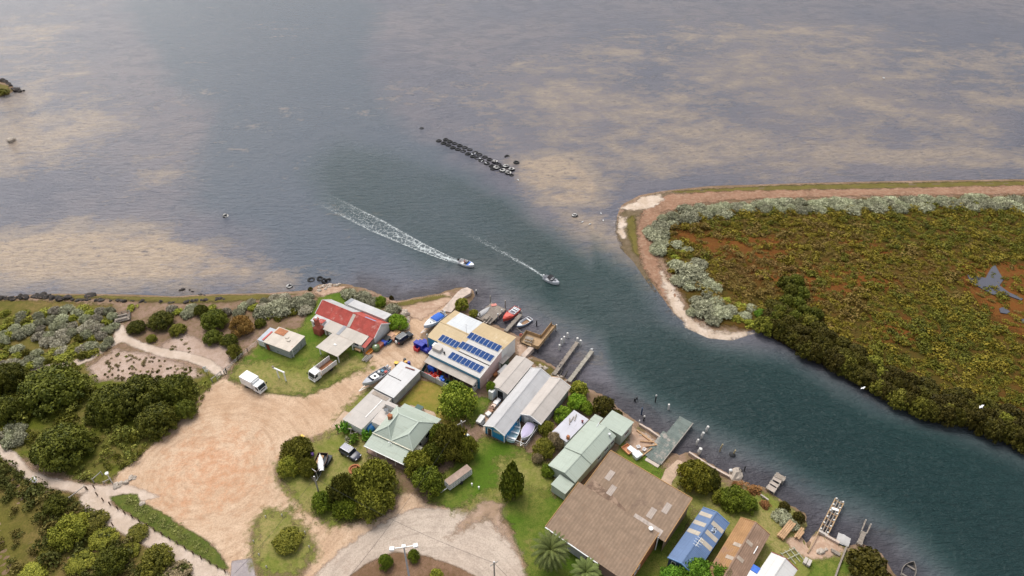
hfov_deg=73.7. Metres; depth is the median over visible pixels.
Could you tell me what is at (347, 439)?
garden plant
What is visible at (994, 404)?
mangrove
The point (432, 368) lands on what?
blue tank
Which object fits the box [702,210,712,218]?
saltbush
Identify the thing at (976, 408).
mangrove
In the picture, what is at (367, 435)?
garden plant
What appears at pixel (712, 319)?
saltbush
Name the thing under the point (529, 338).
picnic table
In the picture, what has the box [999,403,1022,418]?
mangrove
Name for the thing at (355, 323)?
cottage
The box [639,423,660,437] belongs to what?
sea wall
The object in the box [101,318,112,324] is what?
shrub
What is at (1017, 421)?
mangrove
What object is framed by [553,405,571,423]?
bush
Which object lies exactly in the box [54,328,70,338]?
saltbush
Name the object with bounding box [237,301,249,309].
saltbush
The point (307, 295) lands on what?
saltbush
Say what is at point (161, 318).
tea tree
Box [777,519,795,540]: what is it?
timber stack
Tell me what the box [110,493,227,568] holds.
verge
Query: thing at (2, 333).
saltbush
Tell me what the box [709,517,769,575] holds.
brown roof house
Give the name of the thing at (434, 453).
gum tree
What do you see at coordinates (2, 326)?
shrub
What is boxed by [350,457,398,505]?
garden tree
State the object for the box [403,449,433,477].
garden tree
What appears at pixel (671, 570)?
feathery tree
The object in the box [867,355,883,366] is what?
mangrove
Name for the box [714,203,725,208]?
saltbush
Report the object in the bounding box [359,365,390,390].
trailer boat
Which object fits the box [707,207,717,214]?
saltbush
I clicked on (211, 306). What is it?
shrub
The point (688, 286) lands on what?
saltbush
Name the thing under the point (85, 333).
saltbush
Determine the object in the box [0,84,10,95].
isle grass
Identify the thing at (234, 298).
green weed
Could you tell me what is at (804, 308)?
mangrove
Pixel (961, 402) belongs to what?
mangrove
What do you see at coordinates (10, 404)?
tea tree
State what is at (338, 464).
lawn
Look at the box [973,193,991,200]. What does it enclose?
saltbush
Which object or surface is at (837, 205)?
saltbush
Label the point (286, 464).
bush
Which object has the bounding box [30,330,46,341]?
saltbush
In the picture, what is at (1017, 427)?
mangrove
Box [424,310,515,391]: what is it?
solar shed
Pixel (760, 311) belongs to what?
bush
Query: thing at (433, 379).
panel fence
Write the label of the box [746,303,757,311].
saltbush
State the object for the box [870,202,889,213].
saltbush
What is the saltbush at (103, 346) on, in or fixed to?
on the heath at (14, 307)
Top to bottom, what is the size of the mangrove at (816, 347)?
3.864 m
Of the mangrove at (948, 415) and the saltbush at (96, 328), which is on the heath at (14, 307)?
the saltbush at (96, 328)
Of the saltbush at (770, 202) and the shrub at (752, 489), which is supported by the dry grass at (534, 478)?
the shrub at (752, 489)
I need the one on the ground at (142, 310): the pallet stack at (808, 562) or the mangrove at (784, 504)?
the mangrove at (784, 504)
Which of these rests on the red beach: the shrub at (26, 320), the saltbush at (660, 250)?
the saltbush at (660, 250)
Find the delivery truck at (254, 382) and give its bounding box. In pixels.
[239,370,267,393]
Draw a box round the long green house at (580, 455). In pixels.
[548,410,633,499]
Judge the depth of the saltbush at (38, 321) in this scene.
154.06 m
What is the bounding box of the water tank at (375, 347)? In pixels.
[372,344,379,351]
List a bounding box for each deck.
[475,302,505,324]
[520,321,555,349]
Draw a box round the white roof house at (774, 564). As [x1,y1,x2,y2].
[747,552,797,575]
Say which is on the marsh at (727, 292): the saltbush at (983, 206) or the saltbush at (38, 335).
the saltbush at (983, 206)
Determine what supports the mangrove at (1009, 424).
on the marsh at (727, 292)
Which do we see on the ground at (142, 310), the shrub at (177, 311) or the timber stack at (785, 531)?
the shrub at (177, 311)
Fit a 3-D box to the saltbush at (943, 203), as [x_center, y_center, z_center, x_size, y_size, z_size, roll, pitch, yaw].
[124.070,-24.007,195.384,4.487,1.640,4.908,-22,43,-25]
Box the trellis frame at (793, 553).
[780,547,803,563]
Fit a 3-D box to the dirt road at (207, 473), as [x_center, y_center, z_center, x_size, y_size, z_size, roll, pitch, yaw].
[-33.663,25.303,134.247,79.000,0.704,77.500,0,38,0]
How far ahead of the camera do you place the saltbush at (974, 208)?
192.76 m
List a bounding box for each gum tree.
[422,441,446,466]
[431,421,468,463]
[456,435,478,463]
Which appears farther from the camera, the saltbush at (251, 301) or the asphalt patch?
the saltbush at (251, 301)
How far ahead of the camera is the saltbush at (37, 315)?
156.31 m
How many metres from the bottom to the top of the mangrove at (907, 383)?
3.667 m
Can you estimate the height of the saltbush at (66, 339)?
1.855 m
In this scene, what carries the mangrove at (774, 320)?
on the marsh at (727, 292)
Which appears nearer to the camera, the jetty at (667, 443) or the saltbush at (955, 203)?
the jetty at (667, 443)
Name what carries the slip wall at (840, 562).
on the ground at (142, 310)
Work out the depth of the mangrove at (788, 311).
155.69 m
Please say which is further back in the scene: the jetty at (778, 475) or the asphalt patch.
the jetty at (778, 475)
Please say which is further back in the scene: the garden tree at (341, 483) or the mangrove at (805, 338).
the mangrove at (805, 338)
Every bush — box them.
[0,88,10,95]
[17,561,49,575]
[35,545,59,560]
[40,493,67,516]
[46,512,90,552]
[63,549,96,575]
[82,508,110,536]
[87,527,120,551]
[91,544,128,575]
[117,542,139,560]
[125,522,149,542]
[136,542,175,575]
[160,558,192,575]
[226,344,242,359]
[228,315,254,337]
[271,526,304,555]
[276,454,299,478]
[278,435,313,460]
[293,456,303,467]
[298,457,317,479]
[375,296,385,306]
[378,553,393,570]
[388,313,408,330]
[407,548,419,564]
[428,423,446,442]
[429,568,443,575]
[485,381,495,391]
[531,452,542,464]
[532,437,555,459]
[535,420,554,437]
[540,463,554,477]
[547,431,563,449]
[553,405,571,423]
[567,392,586,409]
[579,400,593,415]
[675,458,713,495]
[711,489,722,505]
[719,483,750,514]
[737,494,757,514]
[754,308,763,316]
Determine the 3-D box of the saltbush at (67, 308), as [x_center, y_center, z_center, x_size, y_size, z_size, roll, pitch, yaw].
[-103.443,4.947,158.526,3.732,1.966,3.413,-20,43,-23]
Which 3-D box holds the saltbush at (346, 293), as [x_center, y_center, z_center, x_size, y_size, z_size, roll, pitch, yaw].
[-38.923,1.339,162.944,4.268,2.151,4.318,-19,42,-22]
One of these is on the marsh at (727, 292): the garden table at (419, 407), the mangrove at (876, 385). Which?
the mangrove at (876, 385)
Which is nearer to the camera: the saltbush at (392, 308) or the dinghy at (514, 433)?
the dinghy at (514, 433)
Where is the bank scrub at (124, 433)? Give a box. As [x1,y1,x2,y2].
[0,352,210,482]
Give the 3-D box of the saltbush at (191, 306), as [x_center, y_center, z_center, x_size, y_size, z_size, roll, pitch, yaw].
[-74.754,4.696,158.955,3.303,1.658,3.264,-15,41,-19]
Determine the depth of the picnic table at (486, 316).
156.06 m
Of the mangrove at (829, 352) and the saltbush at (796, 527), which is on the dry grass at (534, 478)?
the saltbush at (796, 527)
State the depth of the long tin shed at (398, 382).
135.56 m
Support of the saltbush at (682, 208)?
on the marsh at (727, 292)
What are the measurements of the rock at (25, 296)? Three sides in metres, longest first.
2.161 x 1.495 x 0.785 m
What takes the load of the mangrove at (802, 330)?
on the marsh at (727, 292)
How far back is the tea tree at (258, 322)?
153.87 m
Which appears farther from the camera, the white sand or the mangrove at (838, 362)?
the white sand
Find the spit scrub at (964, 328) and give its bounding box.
[666,201,1023,407]
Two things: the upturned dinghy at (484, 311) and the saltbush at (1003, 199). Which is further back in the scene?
the saltbush at (1003, 199)
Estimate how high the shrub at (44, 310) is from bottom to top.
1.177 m
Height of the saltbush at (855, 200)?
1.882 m
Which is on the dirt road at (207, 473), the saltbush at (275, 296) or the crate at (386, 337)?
the crate at (386, 337)
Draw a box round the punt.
[836,532,850,546]
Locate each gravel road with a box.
[316,507,525,575]
[452,501,519,553]
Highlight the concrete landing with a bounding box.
[521,347,533,357]
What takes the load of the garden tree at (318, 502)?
on the lawn at (338, 464)
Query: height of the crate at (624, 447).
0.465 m
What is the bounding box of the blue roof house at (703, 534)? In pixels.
[667,507,729,573]
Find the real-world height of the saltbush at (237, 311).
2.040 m
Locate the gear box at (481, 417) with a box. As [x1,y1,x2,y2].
[476,414,484,423]
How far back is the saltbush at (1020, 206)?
193.60 m
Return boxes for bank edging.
[636,430,657,445]
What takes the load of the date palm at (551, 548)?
on the lawn at (527, 515)
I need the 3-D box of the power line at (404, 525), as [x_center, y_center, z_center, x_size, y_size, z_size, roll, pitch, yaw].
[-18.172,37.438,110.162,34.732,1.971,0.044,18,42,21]
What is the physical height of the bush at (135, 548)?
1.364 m
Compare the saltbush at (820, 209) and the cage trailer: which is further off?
the saltbush at (820, 209)
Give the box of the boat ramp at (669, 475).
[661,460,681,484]
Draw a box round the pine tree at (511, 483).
[498,460,524,501]
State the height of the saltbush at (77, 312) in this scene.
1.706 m
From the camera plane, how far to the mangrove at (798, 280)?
165.06 m
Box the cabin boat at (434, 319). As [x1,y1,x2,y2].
[421,311,446,332]
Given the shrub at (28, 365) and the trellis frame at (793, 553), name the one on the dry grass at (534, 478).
the trellis frame at (793, 553)
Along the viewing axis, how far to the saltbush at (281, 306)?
157.30 m
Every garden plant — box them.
[334,420,351,433]
[344,435,350,442]
[348,432,358,443]
[361,429,372,440]
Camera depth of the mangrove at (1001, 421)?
129.26 m
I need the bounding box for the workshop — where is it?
[545,450,692,575]
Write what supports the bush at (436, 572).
on the mulch island
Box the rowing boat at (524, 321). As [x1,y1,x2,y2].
[517,316,532,327]
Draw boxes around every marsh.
[663,195,1023,411]
[669,228,1023,343]
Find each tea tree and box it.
[0,362,30,395]
[0,394,27,425]
[16,361,89,418]
[27,421,96,472]
[84,383,138,427]
[113,373,167,419]
[126,319,146,334]
[133,400,180,438]
[145,310,174,331]
[146,334,157,342]
[156,372,196,405]
[168,323,186,337]
[174,399,198,420]
[193,304,208,315]
[200,308,230,330]
[202,329,223,346]
[219,334,237,347]
[254,318,266,328]
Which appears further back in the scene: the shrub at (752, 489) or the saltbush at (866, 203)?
the saltbush at (866, 203)
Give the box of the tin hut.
[257,327,305,357]
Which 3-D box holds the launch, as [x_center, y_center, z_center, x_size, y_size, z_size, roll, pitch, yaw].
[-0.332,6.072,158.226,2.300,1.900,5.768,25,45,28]
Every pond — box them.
[967,265,1022,299]
[999,307,1009,313]
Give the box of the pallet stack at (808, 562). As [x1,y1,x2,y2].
[802,557,811,566]
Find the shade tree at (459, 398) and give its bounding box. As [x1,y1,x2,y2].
[436,380,477,420]
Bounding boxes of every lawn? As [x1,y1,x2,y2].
[229,291,383,396]
[247,507,319,575]
[273,387,401,528]
[399,380,463,424]
[428,436,691,575]
[466,397,490,427]
[807,557,848,575]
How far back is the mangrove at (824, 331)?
149.89 m
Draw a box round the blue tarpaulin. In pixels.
[366,423,374,432]
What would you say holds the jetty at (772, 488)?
in the water
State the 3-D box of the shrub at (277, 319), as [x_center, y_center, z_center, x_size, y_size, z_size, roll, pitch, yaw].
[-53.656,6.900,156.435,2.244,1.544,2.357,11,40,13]
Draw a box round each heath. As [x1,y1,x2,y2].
[0,300,112,360]
[0,457,192,575]
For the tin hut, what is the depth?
148.00 m
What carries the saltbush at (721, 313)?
on the marsh at (727, 292)
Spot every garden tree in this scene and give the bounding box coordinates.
[310,490,333,514]
[325,472,356,506]
[331,496,359,521]
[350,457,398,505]
[354,485,395,524]
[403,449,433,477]
[410,464,445,500]
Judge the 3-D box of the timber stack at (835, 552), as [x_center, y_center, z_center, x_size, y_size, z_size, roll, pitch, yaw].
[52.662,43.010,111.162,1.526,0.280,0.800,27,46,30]
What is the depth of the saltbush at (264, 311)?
156.52 m
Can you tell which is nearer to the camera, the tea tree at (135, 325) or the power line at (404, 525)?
the power line at (404, 525)
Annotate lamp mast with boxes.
[389,543,417,575]
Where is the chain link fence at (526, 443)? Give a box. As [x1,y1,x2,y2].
[507,427,537,446]
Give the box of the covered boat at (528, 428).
[520,422,535,445]
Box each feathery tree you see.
[659,564,683,575]
[678,557,712,575]
[710,561,732,575]
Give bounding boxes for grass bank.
[0,344,221,483]
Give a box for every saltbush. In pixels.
[0,330,7,336]
[0,334,10,344]
[0,435,15,450]
[2,421,21,433]
[4,429,16,437]
[5,358,19,362]
[7,324,20,332]
[8,344,24,353]
[8,431,28,447]
[11,329,26,340]
[13,316,23,323]
[14,423,28,432]
[15,311,28,317]
[18,359,26,365]
[20,323,36,335]
[22,355,35,362]
[29,348,43,357]
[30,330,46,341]
[32,311,45,319]
[32,318,45,326]
[32,356,44,368]
[35,325,45,331]
[38,337,55,348]
[42,330,54,337]
[45,314,56,324]
[47,306,60,314]
[48,320,62,331]
[49,338,65,348]
[52,313,69,324]
[53,345,67,355]
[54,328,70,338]
[58,303,74,313]
[59,322,68,328]
[59,335,70,343]
[65,327,77,336]
[67,321,77,328]
[69,309,84,316]
[74,343,86,352]
[76,323,89,332]
[78,314,90,322]
[79,329,93,339]
[82,340,98,350]
[84,319,99,326]
[89,313,102,321]
[89,323,104,334]
[93,330,107,340]
[94,307,104,314]
[99,341,110,351]
[100,325,113,334]
[101,306,115,315]
[103,335,113,344]
[106,312,118,321]
[108,322,120,329]
[166,305,177,313]
[179,309,193,320]
[184,303,196,309]
[221,307,231,315]
[232,307,245,316]
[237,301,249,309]
[247,298,255,304]
[252,309,262,317]
[253,305,272,319]
[256,302,268,306]
[259,297,268,303]
[266,297,292,318]
[268,293,280,301]
[279,293,290,298]
[288,296,307,312]
[297,304,313,315]
[302,292,314,298]
[303,298,315,306]
[340,288,356,299]
[353,290,371,302]
[365,296,376,305]
[383,302,401,315]
[642,227,657,234]
[645,232,665,241]
[647,224,660,230]
[649,244,666,256]
[652,220,669,230]
[655,227,669,238]
[657,214,668,220]
[657,235,668,240]
[657,239,668,247]
[665,211,677,219]
[667,219,678,227]
[667,259,683,269]
[669,274,685,286]
[670,240,683,248]
[675,203,694,214]
[675,214,687,223]
[675,262,709,283]
[680,246,693,252]
[681,211,700,222]
[682,279,701,290]
[685,307,695,316]
[688,295,705,302]
[689,298,716,318]
[690,257,708,268]
[692,203,706,209]
[697,277,713,288]
[701,289,714,298]
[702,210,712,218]
[703,313,720,326]
[706,204,718,209]
[706,281,722,293]
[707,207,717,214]
[709,295,725,305]
[710,304,732,321]
[713,207,735,218]
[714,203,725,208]
[719,201,729,209]
[722,303,737,315]
[730,202,743,211]
[738,310,751,319]
[743,204,756,212]
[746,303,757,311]
[750,199,765,209]
[756,201,763,207]
[759,204,772,211]
[760,206,770,212]
[762,197,780,207]
[770,508,793,526]
[774,198,783,205]
[774,205,786,213]
[776,197,789,205]
[784,198,794,206]
[786,203,795,212]
[786,519,799,531]
[793,201,802,205]
[794,205,807,214]
[795,198,806,204]
[803,206,812,212]
[806,199,822,205]
[812,205,827,213]
[817,198,830,206]
[828,196,845,203]
[828,202,843,210]
[842,204,861,215]
[844,199,856,206]
[851,198,860,205]
[856,199,873,210]
[867,195,888,207]
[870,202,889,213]
[883,197,894,205]
[885,196,901,204]
[892,204,908,213]
[895,200,905,206]
[897,196,907,202]
[904,195,924,204]
[914,202,934,213]
[917,194,935,203]
[933,197,941,204]
[937,195,949,201]
[938,201,949,208]
[946,200,961,209]
[957,197,975,207]
[960,194,979,201]
[962,203,980,211]
[964,193,980,202]
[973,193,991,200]
[978,196,992,201]
[978,203,986,209]
[979,200,993,207]
[986,201,1001,210]
[993,200,1005,208]
[994,196,1009,202]
[1003,201,1016,209]
[1005,194,1023,204]
[1007,199,1023,211]
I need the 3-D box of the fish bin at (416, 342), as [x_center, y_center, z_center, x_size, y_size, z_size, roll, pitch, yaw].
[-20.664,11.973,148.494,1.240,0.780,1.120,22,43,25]
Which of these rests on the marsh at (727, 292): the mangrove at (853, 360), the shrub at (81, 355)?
the mangrove at (853, 360)
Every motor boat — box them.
[457,258,473,267]
[543,274,558,284]
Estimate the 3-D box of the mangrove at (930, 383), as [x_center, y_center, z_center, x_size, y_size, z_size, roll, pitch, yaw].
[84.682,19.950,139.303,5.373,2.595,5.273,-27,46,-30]
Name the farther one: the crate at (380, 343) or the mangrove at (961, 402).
the crate at (380, 343)
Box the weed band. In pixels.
[625,181,1023,256]
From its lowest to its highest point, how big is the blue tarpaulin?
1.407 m
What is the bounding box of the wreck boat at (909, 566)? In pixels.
[901,561,916,575]
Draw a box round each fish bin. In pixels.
[413,339,420,346]
[418,342,424,347]
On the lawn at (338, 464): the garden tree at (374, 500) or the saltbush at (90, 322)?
the garden tree at (374, 500)
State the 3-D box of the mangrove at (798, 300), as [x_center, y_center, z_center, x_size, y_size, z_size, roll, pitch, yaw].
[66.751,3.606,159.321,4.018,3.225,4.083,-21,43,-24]
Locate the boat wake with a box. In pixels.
[344,210,457,263]
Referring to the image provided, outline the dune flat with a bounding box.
[89,332,231,381]
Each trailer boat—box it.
[313,452,327,480]
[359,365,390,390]
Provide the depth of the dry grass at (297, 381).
142.98 m
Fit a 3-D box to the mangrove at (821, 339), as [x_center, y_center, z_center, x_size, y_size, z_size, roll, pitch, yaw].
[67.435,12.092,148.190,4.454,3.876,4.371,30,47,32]
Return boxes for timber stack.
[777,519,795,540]
[794,527,803,539]
[831,548,840,555]
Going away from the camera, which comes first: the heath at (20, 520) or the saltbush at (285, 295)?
the heath at (20, 520)
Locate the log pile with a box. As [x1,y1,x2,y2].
[361,352,372,361]
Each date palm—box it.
[530,529,570,572]
[570,556,601,575]
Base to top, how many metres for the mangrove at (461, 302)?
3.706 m
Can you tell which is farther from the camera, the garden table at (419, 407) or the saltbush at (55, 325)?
the saltbush at (55, 325)
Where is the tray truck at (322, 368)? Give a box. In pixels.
[306,356,336,381]
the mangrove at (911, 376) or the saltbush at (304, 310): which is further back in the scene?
the saltbush at (304, 310)
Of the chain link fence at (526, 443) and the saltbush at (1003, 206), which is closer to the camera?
the chain link fence at (526, 443)
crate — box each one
[376,341,383,348]
[382,335,390,341]
[413,345,419,351]
[621,443,630,454]
[627,445,636,454]
[632,450,642,459]
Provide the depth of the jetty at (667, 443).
128.66 m
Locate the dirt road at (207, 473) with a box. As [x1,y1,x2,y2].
[114,305,527,575]
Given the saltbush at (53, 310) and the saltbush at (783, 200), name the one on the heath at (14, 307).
the saltbush at (53, 310)
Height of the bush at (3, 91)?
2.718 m
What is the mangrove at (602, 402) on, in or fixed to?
on the ground at (142, 310)
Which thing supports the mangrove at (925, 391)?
on the marsh at (727, 292)
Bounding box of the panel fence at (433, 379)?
[420,371,446,386]
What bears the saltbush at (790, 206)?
on the marsh at (727, 292)
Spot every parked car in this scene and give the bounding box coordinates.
[338,443,361,461]
[394,331,412,344]
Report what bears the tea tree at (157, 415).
on the grass bank
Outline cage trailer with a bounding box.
[440,464,471,492]
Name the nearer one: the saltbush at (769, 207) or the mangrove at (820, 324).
the mangrove at (820, 324)
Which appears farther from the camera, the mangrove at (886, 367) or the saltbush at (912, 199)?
the saltbush at (912, 199)
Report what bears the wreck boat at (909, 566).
on the water
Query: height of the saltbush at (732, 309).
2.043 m
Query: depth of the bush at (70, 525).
111.47 m
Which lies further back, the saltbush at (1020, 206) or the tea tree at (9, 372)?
the saltbush at (1020, 206)
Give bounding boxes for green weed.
[55,294,557,375]
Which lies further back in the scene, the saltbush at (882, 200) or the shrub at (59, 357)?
the saltbush at (882, 200)
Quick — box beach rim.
[616,181,1021,291]
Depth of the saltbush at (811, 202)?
194.56 m
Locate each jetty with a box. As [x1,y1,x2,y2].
[504,314,521,332]
[552,341,578,375]
[567,350,593,383]
[645,416,692,467]
[765,474,782,494]
[774,472,785,483]
[807,497,843,552]
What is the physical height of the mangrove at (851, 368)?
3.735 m
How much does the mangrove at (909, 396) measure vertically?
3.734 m
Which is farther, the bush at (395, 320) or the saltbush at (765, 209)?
the saltbush at (765, 209)
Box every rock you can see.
[21,294,28,299]
[37,292,46,298]
[63,294,72,298]
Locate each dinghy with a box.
[478,307,489,316]
[506,421,519,442]
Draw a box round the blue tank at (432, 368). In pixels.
[428,365,436,373]
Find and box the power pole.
[490,561,497,575]
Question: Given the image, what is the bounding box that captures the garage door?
[568,544,585,559]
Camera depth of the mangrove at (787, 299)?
159.09 m
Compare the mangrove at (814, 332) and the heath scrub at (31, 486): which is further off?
the mangrove at (814, 332)
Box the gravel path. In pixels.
[0,325,228,575]
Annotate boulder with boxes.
[7,137,15,142]
[84,292,95,297]
[729,467,742,480]
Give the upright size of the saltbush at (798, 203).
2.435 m
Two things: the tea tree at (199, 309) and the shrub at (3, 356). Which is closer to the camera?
the shrub at (3, 356)
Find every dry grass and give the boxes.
[228,353,375,394]
[461,449,856,575]
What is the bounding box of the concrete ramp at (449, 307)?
[442,287,471,312]
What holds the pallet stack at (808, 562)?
on the bare earth at (799, 545)
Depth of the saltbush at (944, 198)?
196.60 m
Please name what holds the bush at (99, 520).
on the heath at (20, 520)
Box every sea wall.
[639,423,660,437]
[688,451,729,478]
[825,535,839,544]
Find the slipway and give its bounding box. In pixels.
[855,530,866,545]
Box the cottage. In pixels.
[310,298,391,362]
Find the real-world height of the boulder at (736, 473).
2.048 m
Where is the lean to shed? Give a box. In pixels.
[497,364,506,375]
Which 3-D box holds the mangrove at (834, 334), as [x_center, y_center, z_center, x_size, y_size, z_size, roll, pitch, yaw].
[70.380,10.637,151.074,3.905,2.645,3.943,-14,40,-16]
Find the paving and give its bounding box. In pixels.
[332,405,435,427]
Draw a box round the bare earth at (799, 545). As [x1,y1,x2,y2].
[480,342,843,558]
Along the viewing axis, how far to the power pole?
103.70 m
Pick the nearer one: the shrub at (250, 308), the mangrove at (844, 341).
the mangrove at (844, 341)
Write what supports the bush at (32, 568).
on the heath at (20, 520)
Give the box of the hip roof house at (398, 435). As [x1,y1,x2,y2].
[364,401,440,469]
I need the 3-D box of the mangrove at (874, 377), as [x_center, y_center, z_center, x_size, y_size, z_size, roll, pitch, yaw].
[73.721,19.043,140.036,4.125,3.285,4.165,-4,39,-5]
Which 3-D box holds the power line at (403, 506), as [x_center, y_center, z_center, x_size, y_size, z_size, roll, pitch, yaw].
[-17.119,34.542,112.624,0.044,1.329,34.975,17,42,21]
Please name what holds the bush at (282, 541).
on the lawn at (273, 560)
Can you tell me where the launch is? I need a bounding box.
[503,306,520,321]
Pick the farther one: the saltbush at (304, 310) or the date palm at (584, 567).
the saltbush at (304, 310)
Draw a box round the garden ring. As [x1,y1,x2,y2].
[348,464,359,472]
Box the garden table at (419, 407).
[415,404,422,409]
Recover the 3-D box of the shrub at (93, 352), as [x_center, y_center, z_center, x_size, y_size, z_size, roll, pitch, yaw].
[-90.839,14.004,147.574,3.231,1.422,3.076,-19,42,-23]
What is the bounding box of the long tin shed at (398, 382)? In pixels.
[342,361,420,434]
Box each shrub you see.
[0,309,11,317]
[0,324,6,330]
[0,345,11,353]
[0,353,8,359]
[2,315,15,324]
[4,317,15,326]
[11,351,21,358]
[13,309,31,317]
[20,318,31,325]
[20,349,31,356]
[25,361,34,369]
[40,307,49,317]
[40,352,52,362]
[48,346,61,355]
[53,352,67,362]
[64,346,76,355]
[66,342,79,350]
[68,314,78,321]
[73,335,83,341]
[75,304,92,314]
[76,350,88,359]
[84,309,94,314]
[85,348,100,357]
[86,335,95,341]
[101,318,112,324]
[127,304,138,311]
[172,308,182,315]
[208,304,216,309]
[247,302,257,311]
[273,316,283,322]
[287,308,297,316]
[669,254,680,259]
[730,314,744,322]
[732,480,743,488]
[733,301,746,309]
[744,318,753,328]
[744,482,762,495]
[759,500,771,510]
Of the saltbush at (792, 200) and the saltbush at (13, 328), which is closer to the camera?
the saltbush at (13, 328)
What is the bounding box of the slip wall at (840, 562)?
[835,546,847,575]
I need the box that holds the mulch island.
[351,552,473,575]
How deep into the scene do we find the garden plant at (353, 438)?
128.20 m
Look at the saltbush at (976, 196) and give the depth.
197.23 m
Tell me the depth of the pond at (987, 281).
166.94 m
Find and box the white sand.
[617,194,752,339]
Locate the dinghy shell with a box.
[318,454,323,470]
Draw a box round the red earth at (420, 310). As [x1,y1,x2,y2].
[314,286,451,319]
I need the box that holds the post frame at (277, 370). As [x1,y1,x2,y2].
[272,366,286,380]
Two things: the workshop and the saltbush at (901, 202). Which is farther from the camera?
the saltbush at (901, 202)
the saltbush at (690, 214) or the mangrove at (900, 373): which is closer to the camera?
the mangrove at (900, 373)
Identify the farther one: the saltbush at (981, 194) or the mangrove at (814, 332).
the saltbush at (981, 194)
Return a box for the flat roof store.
[553,410,588,447]
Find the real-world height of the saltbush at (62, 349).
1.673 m
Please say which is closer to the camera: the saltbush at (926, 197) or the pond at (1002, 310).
the pond at (1002, 310)
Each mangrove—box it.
[455,298,468,311]
[469,309,477,317]
[569,380,588,396]
[592,395,615,416]
[751,315,772,337]
[761,307,775,316]
[764,299,779,308]
[766,318,778,333]
[770,310,780,319]
[771,321,788,341]
[772,304,786,310]
[775,310,785,320]
[776,275,793,288]
[777,325,798,342]
[778,314,799,325]
[778,500,790,511]
[779,294,794,307]
[782,283,799,296]
[784,307,793,314]
[784,332,799,348]
[788,310,801,321]
[790,274,804,285]
[790,323,805,334]
[791,296,806,310]
[792,511,805,524]
[793,335,813,350]
[794,286,809,299]
[795,304,810,313]
[795,340,812,359]
[796,316,804,322]
[798,326,813,339]
[801,313,818,325]
[802,342,823,363]
[806,321,828,328]
[807,328,818,338]
[809,306,824,319]
[812,327,832,340]
[813,335,830,344]
[814,344,829,363]
[816,348,838,370]
[821,340,836,348]
[825,353,845,374]
[829,329,837,341]
[831,345,840,352]
[834,335,851,348]
[836,354,857,376]
[838,347,854,357]
[841,362,857,379]
[845,545,891,575]
[847,365,864,385]
[848,344,868,356]
[852,351,860,358]
[852,368,873,389]
[856,355,869,366]
[862,362,877,373]
[862,373,879,392]
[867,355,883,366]
[868,379,886,395]
[872,379,891,400]
[875,366,890,379]
[879,369,893,379]
[881,384,898,401]
[884,365,899,369]
[885,388,908,410]
[887,377,903,388]
[889,368,906,378]
[899,391,915,410]
[901,378,913,391]
[905,372,919,385]
[906,385,921,395]
[908,396,929,420]
[916,385,932,398]
[919,376,940,392]
[919,399,941,422]
[927,393,947,404]
[929,403,942,422]
[938,404,956,427]
[939,393,955,403]
[939,403,960,425]
[940,388,959,394]
[946,394,969,407]
[946,406,967,426]
[953,386,972,397]
[959,407,976,428]
[963,391,975,400]
[965,398,976,409]
[965,410,987,434]
[969,414,992,435]
[970,403,984,412]
[973,418,1004,443]
[975,393,992,407]
[982,408,998,418]
[984,398,999,408]
[993,417,1005,441]
[994,408,1002,416]
[996,420,1017,442]
[998,411,1013,421]
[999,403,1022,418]
[1003,424,1022,444]
[1007,428,1023,450]
[1012,418,1023,427]
[1012,439,1023,453]
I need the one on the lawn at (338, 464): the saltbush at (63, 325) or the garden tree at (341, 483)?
the garden tree at (341, 483)
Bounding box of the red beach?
[636,185,1023,304]
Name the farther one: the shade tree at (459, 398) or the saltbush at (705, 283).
the saltbush at (705, 283)
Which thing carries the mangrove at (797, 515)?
on the ground at (142, 310)
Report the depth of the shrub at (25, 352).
146.87 m
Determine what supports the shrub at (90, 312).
on the heath at (14, 307)
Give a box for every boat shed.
[483,368,550,442]
[488,355,533,400]
[520,377,570,427]
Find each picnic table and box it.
[482,314,491,320]
[524,336,533,342]
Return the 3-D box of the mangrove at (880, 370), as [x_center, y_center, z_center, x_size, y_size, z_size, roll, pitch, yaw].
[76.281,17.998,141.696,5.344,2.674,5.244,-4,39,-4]
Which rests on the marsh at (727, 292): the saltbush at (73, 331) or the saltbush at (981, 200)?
the saltbush at (981, 200)
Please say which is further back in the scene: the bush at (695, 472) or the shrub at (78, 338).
the shrub at (78, 338)
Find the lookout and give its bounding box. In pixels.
[114,310,130,322]
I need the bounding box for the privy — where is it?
[499,355,508,369]
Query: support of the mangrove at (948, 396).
on the marsh at (727, 292)
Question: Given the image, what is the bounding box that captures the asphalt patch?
[231,558,254,575]
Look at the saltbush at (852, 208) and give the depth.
192.00 m
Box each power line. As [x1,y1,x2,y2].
[235,481,311,572]
[319,480,490,561]
[350,423,460,575]
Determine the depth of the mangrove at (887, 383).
137.26 m
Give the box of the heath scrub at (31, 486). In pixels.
[0,454,192,575]
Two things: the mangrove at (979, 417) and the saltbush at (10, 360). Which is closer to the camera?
the mangrove at (979, 417)
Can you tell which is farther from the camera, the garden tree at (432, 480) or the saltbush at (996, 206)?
the saltbush at (996, 206)
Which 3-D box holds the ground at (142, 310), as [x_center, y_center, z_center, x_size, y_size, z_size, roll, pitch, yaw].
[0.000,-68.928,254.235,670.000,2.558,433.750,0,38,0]
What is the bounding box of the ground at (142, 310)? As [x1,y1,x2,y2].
[0,82,1023,575]
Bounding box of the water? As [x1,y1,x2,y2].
[0,0,1023,575]
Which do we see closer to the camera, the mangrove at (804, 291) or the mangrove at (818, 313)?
the mangrove at (818, 313)

